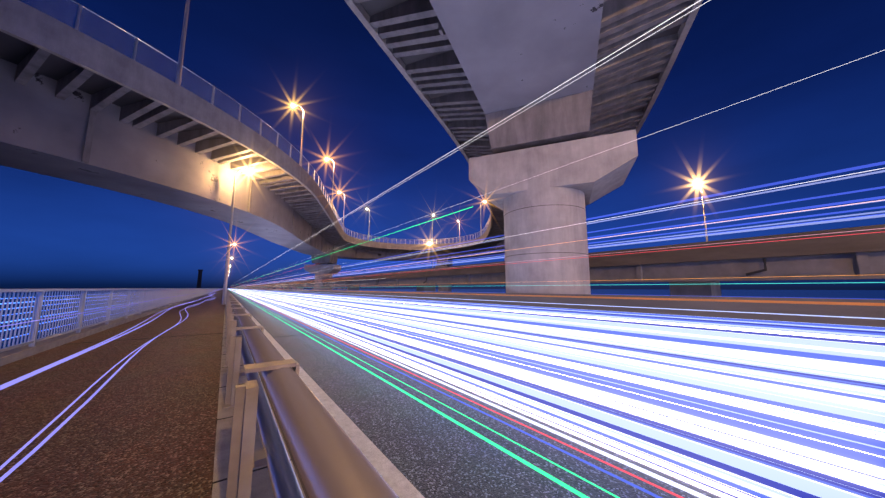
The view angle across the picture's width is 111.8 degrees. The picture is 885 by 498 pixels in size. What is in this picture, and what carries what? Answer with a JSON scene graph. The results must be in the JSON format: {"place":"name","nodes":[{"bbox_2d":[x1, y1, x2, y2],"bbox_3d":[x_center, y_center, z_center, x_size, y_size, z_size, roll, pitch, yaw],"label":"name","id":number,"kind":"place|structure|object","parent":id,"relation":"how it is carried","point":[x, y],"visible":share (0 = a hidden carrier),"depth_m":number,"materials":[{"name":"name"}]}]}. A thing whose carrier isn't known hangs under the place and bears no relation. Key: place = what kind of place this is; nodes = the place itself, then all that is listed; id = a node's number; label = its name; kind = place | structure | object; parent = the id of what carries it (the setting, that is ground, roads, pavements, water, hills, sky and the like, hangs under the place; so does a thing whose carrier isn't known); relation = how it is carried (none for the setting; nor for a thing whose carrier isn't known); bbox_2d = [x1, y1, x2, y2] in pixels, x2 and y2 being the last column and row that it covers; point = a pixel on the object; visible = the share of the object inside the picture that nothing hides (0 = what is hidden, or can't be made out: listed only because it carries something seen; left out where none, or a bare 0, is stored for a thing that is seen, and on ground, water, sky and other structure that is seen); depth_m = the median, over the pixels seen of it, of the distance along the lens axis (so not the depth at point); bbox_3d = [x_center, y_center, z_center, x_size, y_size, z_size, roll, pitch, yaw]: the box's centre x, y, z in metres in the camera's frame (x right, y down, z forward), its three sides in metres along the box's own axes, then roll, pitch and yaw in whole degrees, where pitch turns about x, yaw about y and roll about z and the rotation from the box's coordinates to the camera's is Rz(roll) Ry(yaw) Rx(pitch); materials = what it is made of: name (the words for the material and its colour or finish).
{"place":"outdoors","nodes":[
{"label":"outdoors","id":0,"kind":"place"},
{"bbox_2d":[0,289,224,497],"bbox_3d":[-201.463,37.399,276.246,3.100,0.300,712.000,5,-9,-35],"label":"path","id":1,"kind":"structure","parent":0,"point":[141,423],"depth_m":2.69,"materials":[{"name":"brown asphalt"}]},
{"bbox_2d":[0,290,215,481],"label":"light trails","id":2,"kind":"object","parent":1,"relation":"on","point":[37,447],"visible":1,"depth_m":1.73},
{"bbox_2d":[0,290,305,497],"bbox_3d":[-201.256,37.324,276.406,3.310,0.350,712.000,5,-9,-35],"label":"kerbs","id":3,"kind":"structure","parent":1,"relation":"on","point":[261,486],"depth_m":2.70,"materials":[{"name":"grey concrete"}]},
{"bbox_2d":[0,288,222,351],"bbox_3d":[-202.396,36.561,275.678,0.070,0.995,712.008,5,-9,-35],"label":"pedestrian railing","id":4,"kind":"object","parent":3,"relation":"on","point":[153,294],"visible":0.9,"depth_m":6.76,"materials":[{"name":"grey"}]},
{"bbox_2d":[0,292,138,339],"bbox_3d":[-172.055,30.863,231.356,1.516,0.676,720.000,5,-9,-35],"label":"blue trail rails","id":5,"kind":"object","parent":4,"relation":"attached to","point":[45,310],"depth_m":8.01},
{"bbox_2d":[223,290,299,497],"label":"guard posts","id":6,"kind":"object","parent":3,"relation":"on","point":[245,458],"visible":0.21,"depth_m":1.41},
{"bbox_2d":[229,294,398,497],"bbox_3d":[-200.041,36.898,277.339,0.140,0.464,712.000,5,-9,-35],"label":"guard pipes","id":7,"kind":"object","parent":6,"relation":"attached to","point":[331,459],"depth_m":0.96,"materials":[{"name":"silver metal"}]},
{"bbox_2d":[175,0,707,304],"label":"lamp poles","id":8,"kind":"object","parent":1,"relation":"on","point":[180,58],"visible":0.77,"depth_m":20.90,"materials":[{"name":"grey metal"}]},
{"bbox_2d":[229,105,699,271],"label":"lamp glow","id":9,"kind":"object","parent":8,"relation":"attached to","point":[697,183],"visible":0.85,"depth_m":31.03,"materials":[{"name":"yellow"}]},
{"bbox_2d":[233,206,619,497],"bbox_3d":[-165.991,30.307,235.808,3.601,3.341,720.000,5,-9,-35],"label":"green trails","id":10,"kind":"object","parent":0,"point":[566,486],"visible":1,"depth_m":2.36,"materials":[{"name":"green"}]},
{"bbox_2d":[0,289,884,348],"bbox_3d":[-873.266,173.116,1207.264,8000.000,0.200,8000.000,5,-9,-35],"label":"water","id":11,"kind":"structure","parent":0,"point":[854,294],"depth_m":619.76,"materials":[{"name":"blue liquid"}]},
{"bbox_2d":[196,269,202,287],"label":"tower","id":12,"kind":"structure","parent":11,"relation":"on","point":[199,279],"depth_m":402.11,"materials":[{"name":"grey"}]},
{"bbox_2d":[0,0,884,289],"label":"sky","id":13,"kind":"structure","parent":0,"point":[776,108],"materials":[{"name":"blue"}]},
{"bbox_2d":[437,258,452,265],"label":"pier crossbeam","id":14,"kind":"object","parent":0,"point":[445,261],"visible":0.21,"depth_m":74.46,"materials":[{"name":"grey concrete"}]},
{"bbox_2d":[227,289,720,497],"bbox_3d":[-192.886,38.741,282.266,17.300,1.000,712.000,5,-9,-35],"label":"road","id":15,"kind":"structure","parent":0,"point":[427,452],"depth_m":2.68,"materials":[{"name":"grey asphalt"}]},
{"bbox_2d":[71,302,330,489],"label":"joints","id":16,"kind":"object","parent":15,"relation":"on","point":[219,387],"visible":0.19,"depth_m":4.93,"materials":[{"name":"grey"}]},
{"bbox_2d":[233,307,308,497],"bbox_3d":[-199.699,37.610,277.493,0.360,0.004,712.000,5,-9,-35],"label":"rail","id":17,"kind":"object","parent":15,"relation":"on","point":[297,471],"depth_m":2.62,"materials":[{"name":"metal"}]},
{"bbox_2d":[304,264,340,289],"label":"pier","id":18,"kind":"structure","parent":15,"relation":"on","point":[327,271],"depth_m":59.04,"materials":[{"name":"concrete"}]},
{"bbox_2d":[311,255,337,263],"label":"bridge pier","id":19,"kind":"structure","parent":18,"relation":"on","point":[323,259],"depth_m":59.48,"materials":[{"name":"grey concrete"}]},
{"bbox_2d":[238,251,884,287],"bbox_3d":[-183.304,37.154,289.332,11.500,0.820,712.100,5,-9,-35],"label":"elevated road","id":20,"kind":"structure","parent":18,"relation":"on","point":[857,266],"depth_m":11.53,"materials":[{"name":"grey concrete"}]},
{"bbox_2d":[245,281,721,296],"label":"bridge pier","id":21,"kind":"structure","parent":20,"relation":"attached to","point":[712,289],"depth_m":14.63,"materials":[{"name":"concrete"}]},
{"bbox_2d":[249,258,766,287],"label":"parapet drains","id":22,"kind":"object","parent":20,"relation":"on","point":[759,271],"visible":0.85,"depth_m":10.61,"materials":[{"name":"grey"}]},
{"bbox_2d":[236,224,884,287],"bbox_3d":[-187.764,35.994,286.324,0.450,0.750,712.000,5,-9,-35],"label":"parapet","id":23,"kind":"structure","parent":20,"relation":"on","point":[858,241],"depth_m":11.36,"materials":[{"name":"concrete"}]},
{"bbox_2d":[237,300,424,497],"bbox_3d":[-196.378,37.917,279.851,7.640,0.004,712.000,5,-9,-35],"label":"road edge line","id":24,"kind":"object","parent":15,"relation":"on","point":[396,480],"depth_m":2.59,"materials":[{"name":"white paint"}]},
{"bbox_2d":[435,265,450,291],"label":"pier","id":25,"kind":"structure","parent":15,"relation":"on","point":[444,288],"depth_m":73.80,"materials":[{"name":"concrete"}]},
{"bbox_2d":[469,129,637,293],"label":"pier","id":26,"kind":"structure","parent":15,"relation":"on","point":[556,179],"depth_m":11.32,"materials":[{"name":"concrete"}]},
{"bbox_2d":[485,90,592,153],"bbox_3d":[4.315,-4.907,13.309,3.000,1.610,4.160,17,-19,-66],"label":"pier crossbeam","id":27,"kind":"object","parent":26,"relation":"on","point":[557,120],"visible":0.71,"depth_m":11.89,"materials":[{"name":"grey concrete"}]},
{"bbox_2d":[504,205,588,257],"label":"pier joints","id":28,"kind":"object","parent":26,"relation":"attached to","point":[547,252],"visible":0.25,"depth_m":11.31,"materials":[{"name":"grey concrete"}]},
{"bbox_2d":[232,288,884,326],"bbox_3d":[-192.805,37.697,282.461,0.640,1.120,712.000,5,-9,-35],"label":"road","id":29,"kind":"structure","parent":15,"relation":"on","point":[839,310],"depth_m":7.10,"materials":[{"name":"grey asphalt"}]},
{"bbox_2d":[238,288,884,305],"bbox_3d":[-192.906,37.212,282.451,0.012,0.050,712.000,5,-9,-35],"label":"barrier","id":30,"kind":"object","parent":29,"relation":"on","point":[809,302],"visible":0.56,"depth_m":7.14,"materials":[{"name":"grey concrete"}]},
{"bbox_2d":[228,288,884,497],"bbox_3d":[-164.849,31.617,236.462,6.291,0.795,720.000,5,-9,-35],"label":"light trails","id":31,"kind":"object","parent":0,"point":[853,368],"visible":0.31,"depth_m":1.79,"materials":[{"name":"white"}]},
{"bbox_2d":[229,263,884,497],"bbox_3d":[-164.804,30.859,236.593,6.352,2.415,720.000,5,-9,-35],"label":"light trails","id":32,"kind":"object","parent":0,"point":[808,486],"visible":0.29,"depth_m":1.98,"materials":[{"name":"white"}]},
{"bbox_2d":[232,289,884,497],"bbox_3d":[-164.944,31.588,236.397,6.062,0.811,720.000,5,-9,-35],"label":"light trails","id":33,"kind":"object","parent":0,"point":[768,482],"visible":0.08,"depth_m":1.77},
{"bbox_2d":[232,231,884,497],"bbox_3d":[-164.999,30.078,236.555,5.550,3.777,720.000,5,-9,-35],"label":"trails","id":34,"kind":"object","parent":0,"point":[648,482],"visible":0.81,"depth_m":2.55,"materials":[{"name":"red"}]},
{"bbox_2d":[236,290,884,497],"bbox_3d":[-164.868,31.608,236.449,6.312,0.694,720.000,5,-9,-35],"label":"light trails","id":35,"kind":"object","parent":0,"point":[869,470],"visible":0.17,"depth_m":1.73,"materials":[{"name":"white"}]},
{"bbox_2d":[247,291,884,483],"bbox_3d":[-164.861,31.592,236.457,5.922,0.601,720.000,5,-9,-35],"label":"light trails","id":36,"kind":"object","parent":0,"point":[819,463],"visible":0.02,"depth_m":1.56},
{"bbox_3d":[-30.661,-0.584,1.217,3.662,6.700,6.329,5,-9,-35],"label":"pier","id":37,"kind":"object","parent":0,"visible":0},
{"bbox_2d":[0,0,603,260],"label":"girder","id":38,"kind":"object","parent":37,"relation":"on","point":[510,54],"visible":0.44,"depth_m":13.59,"materials":[{"name":"grey concrete"}]},
{"bbox_2d":[38,19,588,258],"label":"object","id":39,"kind":"object","parent":38,"relation":"attached to","point":[89,137],"visible":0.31,"depth_m":14.62,"materials":[{"name":"grey metal"}]},
{"bbox_2d":[0,0,680,182],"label":"ribs","id":40,"kind":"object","parent":38,"relation":"on","point":[14,50],"depth_m":12.79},
{"bbox_2d":[0,0,702,249],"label":"parapet","id":41,"kind":"structure","parent":38,"relation":"on","point":[24,22],"depth_m":13.96,"materials":[{"name":"concrete"}]},
{"bbox_2d":[71,0,490,243],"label":"ramp rail","id":42,"kind":"object","parent":41,"relation":"on","point":[80,6],"visible":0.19,"depth_m":19.16,"materials":[{"name":"grey metal"}]},
{"bbox_2d":[21,0,490,243],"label":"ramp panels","id":43,"kind":"object","parent":42,"relation":"attached to","point":[191,88],"visible":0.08,"depth_m":15.18,"materials":[{"name":"grey metal"}]},
{"bbox_2d":[14,0,693,252],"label":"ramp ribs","id":44,"kind":"object","parent":38,"relation":"attached to","point":[408,28],"visible":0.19,"depth_m":13.55,"materials":[{"name":"grey concrete"}]}
]}

